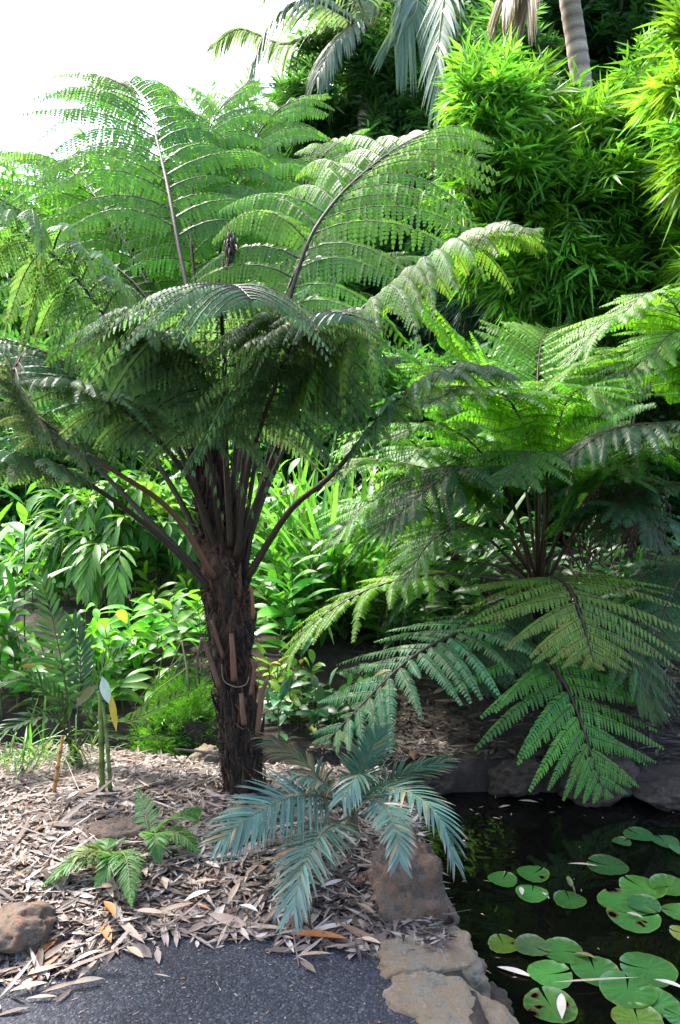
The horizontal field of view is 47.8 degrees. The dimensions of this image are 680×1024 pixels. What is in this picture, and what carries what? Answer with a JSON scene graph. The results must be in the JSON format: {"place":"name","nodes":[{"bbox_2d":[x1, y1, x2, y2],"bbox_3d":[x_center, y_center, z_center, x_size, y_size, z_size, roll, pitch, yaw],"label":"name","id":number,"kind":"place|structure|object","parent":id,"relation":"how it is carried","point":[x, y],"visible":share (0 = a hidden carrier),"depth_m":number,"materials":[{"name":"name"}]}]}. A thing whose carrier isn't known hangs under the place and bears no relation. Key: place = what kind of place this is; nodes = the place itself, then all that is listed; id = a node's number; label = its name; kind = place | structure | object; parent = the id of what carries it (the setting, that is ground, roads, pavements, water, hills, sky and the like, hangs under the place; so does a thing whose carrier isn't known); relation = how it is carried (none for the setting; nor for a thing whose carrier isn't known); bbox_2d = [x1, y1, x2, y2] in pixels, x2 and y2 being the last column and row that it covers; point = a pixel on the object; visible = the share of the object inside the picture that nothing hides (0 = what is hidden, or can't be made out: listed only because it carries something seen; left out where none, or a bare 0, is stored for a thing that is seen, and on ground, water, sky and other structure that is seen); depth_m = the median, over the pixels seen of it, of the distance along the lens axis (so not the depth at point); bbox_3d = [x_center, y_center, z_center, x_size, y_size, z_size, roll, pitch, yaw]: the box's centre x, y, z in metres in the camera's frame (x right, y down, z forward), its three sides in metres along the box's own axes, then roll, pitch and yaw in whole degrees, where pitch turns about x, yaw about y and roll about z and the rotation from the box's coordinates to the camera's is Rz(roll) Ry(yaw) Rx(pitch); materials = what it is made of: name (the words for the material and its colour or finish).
{"place":"outdoors","nodes":[
{"label":"outdoors","id":0,"kind":"place"},
{"bbox_2d":[0,0,337,207],"label":"sky","id":1,"kind":"structure","parent":0,"point":[164,41],"materials":[{"name":"white"}]},
{"bbox_2d":[0,920,418,1023],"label":"path","id":2,"kind":"structure","parent":0,"point":[214,1004],"depth_m":2.27,"materials":[{"name":"asphalt"}]},
{"bbox_2d":[10,981,46,990],"bbox_3d":[-0.914,1.392,2.258,0.103,0.009,0.022,-1,4,-22],"label":"leaf sheath","id":3,"kind":"object","parent":2,"relation":"on","point":[28,984],"visible":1,"depth_m":2.26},
{"bbox_2d":[26,964,62,974],"bbox_3d":[-0.899,1.388,2.330,0.122,0.009,0.023,-2,4,-27],"label":"leaf sheath","id":4,"kind":"object","parent":2,"relation":"on","point":[42,968],"visible":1,"depth_m":2.33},
{"bbox_2d":[0,477,679,1023],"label":"ground","id":5,"kind":"structure","parent":0,"point":[468,775],"depth_m":4.78,"materials":[{"name":"soil"}]},
{"bbox_2d":[0,567,34,719],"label":"broadleaf shrub","id":6,"kind":"object","parent":5,"relation":"on","point":[10,644],"visible":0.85,"depth_m":4.92,"materials":[{"name":"green plant"}]},
{"bbox_2d":[0,503,67,585],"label":"leafy clump","id":7,"kind":"object","parent":5,"relation":"on","point":[6,551],"visible":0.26,"depth_m":7.50,"materials":[{"name":"green plant"}]},
{"bbox_2d":[0,475,74,665],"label":"broadleaf shrub","id":8,"kind":"object","parent":5,"relation":"on","point":[22,511],"visible":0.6,"depth_m":5.18,"materials":[{"name":"green plant"}]},
{"bbox_2d":[0,524,82,610],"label":"leafy clump","id":9,"kind":"object","parent":5,"relation":"on","point":[10,539],"visible":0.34,"depth_m":6.72,"materials":[{"name":"green plant"}]},
{"bbox_2d":[0,688,85,780],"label":"grass tuft","id":10,"kind":"object","parent":5,"relation":"on","point":[25,744],"visible":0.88,"depth_m":3.84,"materials":[{"name":"green plant"}]},
{"bbox_2d":[0,626,95,714],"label":"leafy clump","id":11,"kind":"object","parent":5,"relation":"on","point":[39,664],"visible":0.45,"depth_m":4.82,"materials":[{"name":"green plant"}]},
{"bbox_2d":[0,324,95,443],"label":"leafy shrub","id":12,"kind":"object","parent":5,"relation":"on","point":[14,336],"visible":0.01,"depth_m":9.35,"materials":[{"name":"green plant"}]},
{"bbox_2d":[0,149,158,357],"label":"round tree","id":13,"kind":"object","parent":5,"relation":"on","point":[17,324],"visible":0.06,"depth_m":12.05,"materials":[{"name":"green plant"}]},
{"bbox_2d":[0,609,172,691],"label":"leafy clump","id":14,"kind":"object","parent":5,"relation":"on","point":[137,626],"visible":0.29,"depth_m":5.27,"materials":[{"name":"green plant"}]},
{"bbox_2d":[0,371,184,561],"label":"leafy shrub","id":15,"kind":"object","parent":5,"relation":"on","point":[11,514],"visible":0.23,"depth_m":8.00,"materials":[{"name":"green plant"}]},
{"bbox_2d":[76,676,116,791],"bbox_3d":[-1.036,1.019,3.356,0.172,0.626,0.145,2,4,28],"label":"cut cane","id":16,"kind":"object","parent":5,"relation":"on","point":[104,692],"visible":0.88,"depth_m":3.33,"materials":[{"name":"green plant"}]},
{"bbox_2d":[0,568,198,766],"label":"cycad","id":17,"kind":"object","parent":5,"relation":"on","point":[70,633],"visible":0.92,"depth_m":3.99,"materials":[{"name":"green plant"}]},
{"bbox_2d":[101,702,112,791],"bbox_3d":[-1.021,1.074,3.394,0.037,0.510,0.136,0,4,-5],"label":"cut cane","id":18,"kind":"object","parent":5,"relation":"on","point":[109,768],"visible":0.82,"depth_m":3.33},
{"bbox_2d":[50,588,207,713],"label":"leafy clump","id":19,"kind":"object","parent":5,"relation":"on","point":[134,679],"visible":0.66,"depth_m":5.00,"materials":[{"name":"green plant"}]},
{"bbox_2d":[8,468,265,614],"bbox_3d":[-1.669,0.223,6.552,2.298,1.192,1.975,0,4,0],"label":"shell ginger","id":20,"kind":"object","parent":5,"relation":"on","point":[115,549],"visible":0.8,"depth_m":6.10,"materials":[{"name":"green plant"}]},
{"bbox_2d":[118,640,220,757],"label":"feathery shrub","id":21,"kind":"object","parent":5,"relation":"on","point":[192,703],"visible":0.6,"depth_m":4.66,"materials":[{"name":"green plant"}]},
{"bbox_2d":[60,361,298,499],"bbox_3d":[-1.848,-0.762,9.092,3.303,2.638,2.510,0,4,0],"label":"leafy shrub","id":22,"kind":"object","parent":5,"relation":"on","point":[262,447],"visible":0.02,"depth_m":8.59,"materials":[{"name":"green plant"}]},
{"bbox_2d":[129,442,232,587],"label":"ginger plant","id":23,"kind":"object","parent":5,"relation":"on","point":[168,465],"visible":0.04,"depth_m":7.43,"materials":[{"name":"green plant"}]},
{"bbox_2d":[19,12,345,292],"bbox_3d":[-3.189,-4.729,15.634,8.001,9.136,7.711,0,4,0],"label":"round tree","id":24,"kind":"object","parent":5,"relation":"on","point":[290,37],"visible":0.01,"depth_m":14.11,"materials":[{"name":"green plant"}]},
{"bbox_2d":[101,575,270,660],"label":"leafy clump","id":25,"kind":"object","parent":5,"relation":"on","point":[149,609],"visible":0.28,"depth_m":5.45,"materials":[{"name":"green plant"}]},
{"bbox_2d":[127,560,266,631],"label":"leafy clump","id":26,"kind":"object","parent":5,"relation":"on","point":[179,586],"visible":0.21,"depth_m":6.06,"materials":[{"name":"green plant"}]},
{"bbox_2d":[0,738,465,1023],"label":"leaf litter","id":27,"kind":"object","parent":5,"relation":"on","point":[143,772],"visible":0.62,"depth_m":2.81,"materials":[{"name":"plant"}]},
{"bbox_2d":[0,900,56,953],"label":"boulder","id":28,"kind":"object","parent":27,"relation":"on","point":[24,925],"visible":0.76,"depth_m":2.43,"materials":[{"name":"stone"}]},
{"bbox_2d":[52,735,64,792],"bbox_3d":[-1.261,1.148,3.407,0.125,0.342,0.035,3,5,44],"label":"stick","id":29,"kind":"object","parent":27,"relation":"on","point":[57,767],"visible":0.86,"depth_m":3.37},
{"bbox_2d":[46,714,132,772],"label":"grass tuft","id":30,"kind":"object","parent":27,"relation":"on","point":[73,747],"visible":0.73,"depth_m":3.91,"materials":[{"name":"green plant"}]},
{"bbox_2d":[39,837,145,906],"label":"fern","id":31,"kind":"object","parent":27,"relation":"on","point":[103,872],"visible":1,"depth_m":2.70,"materials":[{"name":"green plant"}]},
{"bbox_2d":[100,924,111,941],"bbox_3d":[-0.764,1.371,2.510,0.032,0.013,0.120,-2,4,-32],"label":"leaf sheath","id":32,"kind":"object","parent":27,"relation":"on","point":[105,930],"visible":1,"depth_m":2.51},
{"bbox_2d":[85,816,147,848],"bbox_3d":[-0.867,1.310,3.043,0.270,0.152,0.192,1,4,20],"label":"rock","id":33,"kind":"object","parent":27,"relation":"on","point":[120,827],"visible":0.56,"depth_m":3.02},
{"bbox_2d":[132,787,203,863],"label":"fern","id":34,"kind":"object","parent":27,"relation":"on","point":[195,813],"visible":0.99,"depth_m":2.98,"materials":[{"name":"green plant"}]},
{"bbox_2d":[189,743,220,768],"bbox_3d":[-0.770,1.428,4.425,0.202,0.167,0.160,-2,4,-27],"label":"rock","id":35,"kind":"object","parent":27,"relation":"on","point":[204,756],"visible":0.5,"depth_m":4.38,"materials":[{"name":"stone"}]},
{"bbox_2d":[0,72,547,804],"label":"tree fern","id":36,"kind":"object","parent":27,"relation":"on","point":[174,368],"visible":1,"depth_m":3.42,"materials":[{"name":"green plant"}]},
{"bbox_2d":[291,930,345,937],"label":"leaf","id":37,"kind":"object","parent":27,"relation":"on","point":[319,933],"visible":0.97,"depth_m":2.50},
{"bbox_2d":[195,720,467,937],"bbox_3d":[0.015,1.115,2.797,0.900,0.573,0.800,1,4,10],"label":"palm seedling","id":38,"kind":"object","parent":27,"relation":"on","point":[356,779],"visible":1,"depth_m":2.72,"materials":[{"name":"blue plant"}]},
{"bbox_2d":[238,458,324,618],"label":"ginger plant","id":39,"kind":"object","parent":5,"relation":"on","point":[278,478],"visible":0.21,"depth_m":6.13,"materials":[{"name":"green plant"}]},
{"bbox_2d":[253,642,324,716],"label":"glossy plant","id":40,"kind":"object","parent":5,"relation":"on","point":[274,682],"visible":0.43,"depth_m":4.89,"materials":[{"name":"green plant"}]},
{"bbox_2d":[212,318,387,509],"bbox_3d":[-0.452,-0.944,9.374,3.658,2.972,2.134,2,4,25],"label":"leafy shrub","id":41,"kind":"object","parent":5,"relation":"on","point":[357,475],"visible":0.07,"depth_m":9.02,"materials":[{"name":"green plant"}]},
{"bbox_2d":[164,126,447,506],"bbox_3d":[0.001,-3.191,12.679,7.197,6.818,5.910,0,4,0],"label":"dark tree","id":42,"kind":"object","parent":5,"relation":"on","point":[370,288],"visible":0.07,"depth_m":11.24,"materials":[{"name":"green plant"}]},
{"bbox_2d":[261,667,364,747],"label":"glossy plant","id":43,"kind":"object","parent":5,"relation":"on","point":[324,711],"visible":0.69,"depth_m":4.48,"materials":[{"name":"green plant"}]},
{"bbox_2d":[249,524,391,664],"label":"ginger plant","id":44,"kind":"object","parent":5,"relation":"on","point":[285,608],"visible":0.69,"depth_m":5.48,"materials":[{"name":"green plant"}]},
{"bbox_2d":[238,430,424,587],"bbox_3d":[-0.430,-0.034,7.329,2.071,1.596,2.602,-3,5,-43],"label":"strappy plant","id":45,"kind":"object","parent":5,"relation":"on","point":[300,477],"visible":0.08,"depth_m":6.97,"materials":[{"name":"green plant"}]},
{"bbox_2d":[269,636,395,729],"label":"glossy plant","id":46,"kind":"object","parent":5,"relation":"on","point":[303,675],"visible":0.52,"depth_m":4.71,"materials":[{"name":"green plant"}]},
{"bbox_2d":[201,0,483,515],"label":"palm tree","id":47,"kind":"object","parent":5,"relation":"on","point":[407,15],"visible":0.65,"depth_m":11.02,"materials":[{"name":"green plant"}]},
{"bbox_2d":[278,545,453,643],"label":"ginger plant","id":48,"kind":"object","parent":5,"relation":"on","point":[334,626],"visible":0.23,"depth_m":5.62,"materials":[{"name":"green plant"}]},
{"bbox_2d":[230,427,526,643],"bbox_3d":[0.246,0.036,6.244,2.185,1.851,2.656,0,4,0],"label":"strappy plant","id":49,"kind":"object","parent":5,"relation":"on","point":[286,535],"visible":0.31,"depth_m":5.80,"materials":[{"name":"green plant"}]},
{"bbox_2d":[286,0,476,114],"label":"dark tree","id":50,"kind":"object","parent":5,"relation":"on","point":[344,7],"visible":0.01,"depth_m":16.66,"materials":[{"name":"green plant"}]},
{"bbox_2d":[242,0,568,351],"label":"bamboo clump","id":51,"kind":"object","parent":5,"relation":"on","point":[386,113],"visible":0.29,"depth_m":11.50,"materials":[{"name":"green plant"}]},
{"bbox_2d":[367,833,447,928],"bbox_3d":[0.231,1.338,2.673,0.275,0.408,0.262,0,4,0],"label":"boulder","id":52,"kind":"object","parent":5,"relation":"on","point":[420,893],"visible":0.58,"depth_m":2.57,"materials":[{"name":"stone"}]},
{"bbox_2d":[269,423,551,595],"bbox_3d":[0.499,-0.107,6.990,2.374,1.752,2.473,2,4,33],"label":"strappy plant","id":53,"kind":"object","parent":5,"relation":"on","point":[472,519],"visible":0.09,"depth_m":6.77,"materials":[{"name":"green plant"}]},
{"bbox_2d":[333,522,500,607],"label":"leafy clump","id":54,"kind":"object","parent":5,"relation":"on","point":[483,549],"visible":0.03,"depth_m":6.61,"materials":[{"name":"green plant"}]},
{"bbox_2d":[313,345,554,628],"bbox_3d":[0.907,-0.187,5.866,1.581,2.254,2.507,2,4,32],"label":"tree fern","id":55,"kind":"object","parent":5,"relation":"on","point":[422,456],"visible":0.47,"depth_m":5.19,"materials":[{"name":"green plant"}]},
{"bbox_2d":[421,754,454,794],"bbox_3d":[0.519,1.441,4.190,0.217,0.238,0.257,0,4,0],"label":"rock","id":56,"kind":"object","parent":5,"relation":"on","point":[442,783],"visible":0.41,"depth_m":4.09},
{"bbox_2d":[321,330,573,549],"bbox_3d":[1.435,-0.601,8.650,3.200,2.978,2.327,1,4,16],"label":"leafy shrub","id":57,"kind":"object","parent":5,"relation":"on","point":[393,383],"visible":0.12,"depth_m":8.13,"materials":[{"name":"green plant"}]},
{"bbox_2d":[352,537,562,651],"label":"leafy clump","id":58,"kind":"object","parent":5,"relation":"on","point":[463,601],"visible":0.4,"depth_m":5.51,"materials":[{"name":"green plant"}]},
{"bbox_2d":[402,189,531,362],"bbox_3d":[2.257,-2.087,9.922,2.891,4.469,3.617,0,4,0],"label":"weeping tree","id":59,"kind":"object","parent":5,"relation":"on","point":[462,322],"visible":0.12,"depth_m":9.57,"materials":[{"name":"green plant"}]},
{"bbox_2d":[278,554,679,803],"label":"tree fern","id":60,"kind":"object","parent":5,"relation":"on","point":[533,640],"visible":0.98,"depth_m":4.14,"materials":[{"name":"green plant"}]},
{"bbox_2d":[482,1008,513,1023],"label":"edging stone","id":61,"kind":"object","parent":5,"relation":"on","point":[498,1016],"visible":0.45,"depth_m":2.15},
{"bbox_2d":[319,297,679,629],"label":"tree fern","id":62,"kind":"object","parent":5,"relation":"on","point":[508,410],"visible":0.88,"depth_m":4.60,"materials":[{"name":"green plant"}]},
{"bbox_2d":[489,981,513,1015],"bbox_3d":[0.466,1.565,2.379,0.135,0.166,0.160,0,4,0],"label":"rock","id":63,"kind":"object","parent":5,"relation":"on","point":[499,994],"visible":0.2,"depth_m":2.39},
{"bbox_2d":[415,0,592,128],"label":"palm tree","id":64,"kind":"object","parent":5,"relation":"on","point":[573,26],"visible":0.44,"depth_m":9.52,"materials":[{"name":"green plant"}]},
{"bbox_2d":[348,550,679,769],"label":"bank litter","id":65,"kind":"object","parent":5,"relation":"on","point":[477,737],"visible":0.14,"depth_m":4.63,"materials":[{"name":"brown plant"}]},
{"bbox_2d":[352,0,678,121],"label":"dark tree","id":66,"kind":"object","parent":5,"relation":"on","point":[608,23],"visible":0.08,"depth_m":13.87,"materials":[{"name":"green plant"}]},
{"bbox_2d":[433,511,598,590],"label":"leafy clump","id":67,"kind":"object","parent":5,"relation":"on","point":[528,538],"visible":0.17,"depth_m":6.76,"materials":[{"name":"green plant"}]},
{"bbox_2d":[487,754,550,796],"bbox_3d":[0.961,1.426,4.132,0.362,0.254,0.311,0,4,0],"label":"rock","id":68,"kind":"object","parent":5,"relation":"on","point":[512,778],"visible":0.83,"depth_m":4.04,"materials":[{"name":"stone"}]},
{"bbox_2d":[402,22,679,551],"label":"bamboo clump","id":69,"kind":"object","parent":5,"relation":"on","point":[569,186],"visible":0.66,"depth_m":6.90,"materials":[{"name":"green plant"}]},
{"bbox_2d":[510,339,679,552],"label":"leafy shrub","id":70,"kind":"object","parent":5,"relation":"on","point":[660,411],"visible":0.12,"depth_m":7.79,"materials":[{"name":"green plant"}]},
{"bbox_2d":[558,745,639,807],"bbox_3d":[1.372,1.404,4.066,0.366,0.321,0.364,2,4,34],"label":"boulder","id":71,"kind":"object","parent":5,"relation":"on","point":[629,767],"visible":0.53,"depth_m":4.00,"materials":[{"name":"stone"}]},
{"bbox_2d":[543,285,679,662],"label":"tree fern","id":72,"kind":"object","parent":5,"relation":"on","point":[656,348],"visible":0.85,"depth_m":4.56,"materials":[{"name":"green plant"}]},
{"bbox_2d":[545,522,679,612],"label":"leafy clump","id":73,"kind":"object","parent":5,"relation":"on","point":[626,569],"visible":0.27,"depth_m":6.18,"materials":[{"name":"green plant"}]},
{"bbox_2d":[566,545,679,656],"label":"leafy clump","id":74,"kind":"object","parent":5,"relation":"on","point":[615,597],"visible":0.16,"depth_m":5.31,"materials":[{"name":"green plant"}]},
{"bbox_2d":[605,0,679,320],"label":"bamboo clump","id":75,"kind":"object","parent":5,"relation":"on","point":[663,90],"visible":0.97,"depth_m":6.15,"materials":[{"name":"green plant"}]},
{"bbox_2d":[632,775,679,810],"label":"rock","id":76,"kind":"object","parent":5,"relation":"on","point":[662,793],"visible":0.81,"depth_m":3.93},
{"bbox_2d":[637,495,679,612],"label":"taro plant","id":77,"kind":"object","parent":5,"relation":"on","point":[677,540],"visible":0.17,"depth_m":5.65,"materials":[{"name":"green plant"}]},
{"bbox_2d":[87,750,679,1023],"bbox_3d":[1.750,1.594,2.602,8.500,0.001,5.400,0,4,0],"label":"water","id":78,"kind":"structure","parent":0,"point":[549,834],"depth_m":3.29,"materials":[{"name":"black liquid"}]},
{"bbox_2d":[376,925,490,997],"bbox_3d":[0.275,1.477,2.440,0.386,0.231,0.272,0,4,0],"label":"edging stone","id":79,"kind":"object","parent":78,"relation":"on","point":[396,960],"visible":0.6,"depth_m":2.37,"materials":[{"name":"stone"}]},
{"bbox_2d":[382,970,518,1023],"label":"edging stone","id":80,"kind":"object","parent":78,"relation":"on","point":[425,997],"visible":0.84,"depth_m":2.21,"materials":[{"name":"stone"}]},
{"bbox_2d":[443,893,459,926],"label":"rock","id":81,"kind":"object","parent":78,"relation":"on","point":[454,918],"visible":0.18,"depth_m":2.81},
{"bbox_2d":[487,871,516,886],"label":"lily pad","id":82,"kind":"object","parent":78,"relation":"on","point":[508,880],"visible":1,"depth_m":3.24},
{"bbox_2d":[488,934,518,953],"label":"lily pad","id":83,"kind":"object","parent":78,"relation":"on","point":[496,944],"visible":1,"depth_m":2.80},
{"bbox_2d":[514,933,550,955],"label":"lily pad","id":84,"kind":"object","parent":78,"relation":"on","point":[526,943],"visible":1,"depth_m":2.79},
{"bbox_2d":[516,885,548,902],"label":"lily pad","id":85,"kind":"object","parent":78,"relation":"on","point":[536,894],"visible":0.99,"depth_m":3.13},
{"bbox_2d":[517,866,549,881],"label":"lily pad","id":86,"kind":"object","parent":78,"relation":"on","point":[530,873],"visible":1,"depth_m":3.29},
{"bbox_2d":[527,960,572,988],"bbox_3d":[0.721,1.585,2.634,0.152,0.009,0.152,0,4,0],"label":"lily pad","id":87,"kind":"object","parent":78,"relation":"on","point":[541,972],"visible":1,"depth_m":2.64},
{"bbox_2d":[523,986,577,1023],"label":"lily pad","id":88,"kind":"object","parent":78,"relation":"on","point":[547,1012],"visible":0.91,"depth_m":2.48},
{"bbox_2d":[557,993,565,1018],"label":"dry leaf","id":89,"kind":"object","parent":88,"relation":"on","point":[561,1004],"visible":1,"depth_m":2.46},
{"bbox_2d":[540,937,583,963],"bbox_3d":[0.797,1.575,2.758,0.151,0.009,0.152,0,4,0],"label":"lily pad","id":90,"kind":"object","parent":78,"relation":"on","point":[559,946],"visible":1,"depth_m":2.76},
{"bbox_2d":[553,890,586,908],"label":"lily pad","id":91,"kind":"object","parent":78,"relation":"on","point":[560,898],"visible":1,"depth_m":3.09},
{"bbox_2d":[570,955,619,985],"bbox_3d":[0.882,1.581,2.655,0.163,0.009,0.163,0,4,0],"label":"lily pad","id":92,"kind":"object","parent":78,"relation":"on","point":[583,968],"visible":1,"depth_m":2.66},
{"bbox_2d":[558,977,634,981],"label":"dry leaf","id":93,"kind":"object","parent":92,"relation":"on","point":[589,979],"visible":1,"depth_m":2.58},
{"bbox_2d":[587,854,628,874],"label":"lily pad","id":94,"kind":"object","parent":78,"relation":"on","point":[615,866],"visible":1,"depth_m":3.35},
{"bbox_2d":[597,888,637,911],"bbox_3d":[1.118,1.557,3.077,0.170,0.009,0.170,0,4,0],"label":"lily pad","id":95,"kind":"object","parent":78,"relation":"on","point":[605,898],"visible":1,"depth_m":3.10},
{"bbox_2d":[612,836,630,845],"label":"lily pad","id":96,"kind":"object","parent":78,"relation":"on","point":[618,840],"visible":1,"depth_m":3.56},
{"bbox_2d":[599,970,657,1007],"bbox_3d":[0.955,1.585,2.553,0.184,0.009,0.184,0,4,0],"label":"lily pad","id":97,"kind":"object","parent":78,"relation":"on","point":[616,992],"visible":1,"depth_m":2.55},
{"bbox_2d":[606,903,660,932],"bbox_3d":[1.134,1.561,2.963,0.199,0.009,0.200,0,4,0],"label":"lily pad","id":98,"kind":"object","parent":78,"relation":"on","point":[626,921],"visible":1,"depth_m":2.95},
{"bbox_2d":[611,1002,663,1023],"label":"lily pad","id":99,"kind":"object","parent":78,"relation":"on","point":[645,1015],"visible":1,"depth_m":2.43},
{"bbox_2d":[623,827,654,840],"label":"lily pad","id":100,"kind":"object","parent":78,"relation":"on","point":[642,834],"visible":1,"depth_m":3.63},
{"bbox_2d":[619,875,666,898],"bbox_3d":[1.250,1.551,3.179,0.186,0.009,0.186,0,4,0],"label":"lily pad","id":101,"kind":"object","parent":78,"relation":"on","point":[625,884],"visible":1,"depth_m":3.18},
{"bbox_2d":[625,894,661,912],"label":"lily pad","id":102,"kind":"object","parent":78,"relation":"on","point":[637,901],"visible":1,"depth_m":3.06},
{"bbox_2d":[619,952,677,987],"bbox_3d":[1.069,1.583,2.664,0.190,0.009,0.189,0,4,0],"label":"lily pad","id":103,"kind":"object","parent":78,"relation":"on","point":[655,967],"visible":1,"depth_m":2.67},
{"bbox_2d":[637,986,679,1017],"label":"lily pad","id":104,"kind":"object","parent":78,"relation":"on","point":[665,998],"visible":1,"depth_m":2.50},
{"bbox_2d":[649,873,679,895],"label":"lily pad","id":105,"kind":"object","parent":78,"relation":"on","point":[660,880],"visible":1,"depth_m":3.20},
{"bbox_2d":[650,835,678,847],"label":"lily pad","id":106,"kind":"object","parent":78,"relation":"on","point":[667,839],"visible":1,"depth_m":3.57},
{"bbox_2d":[661,903,679,920],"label":"lily pad","id":107,"kind":"object","parent":78,"relation":"on","point":[673,907],"visible":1,"depth_m":3.01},
{"bbox_2d":[662,1004,679,1023],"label":"lily pad","id":108,"kind":"object","parent":78,"relation":"on","point":[669,1016],"visible":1,"depth_m":2.44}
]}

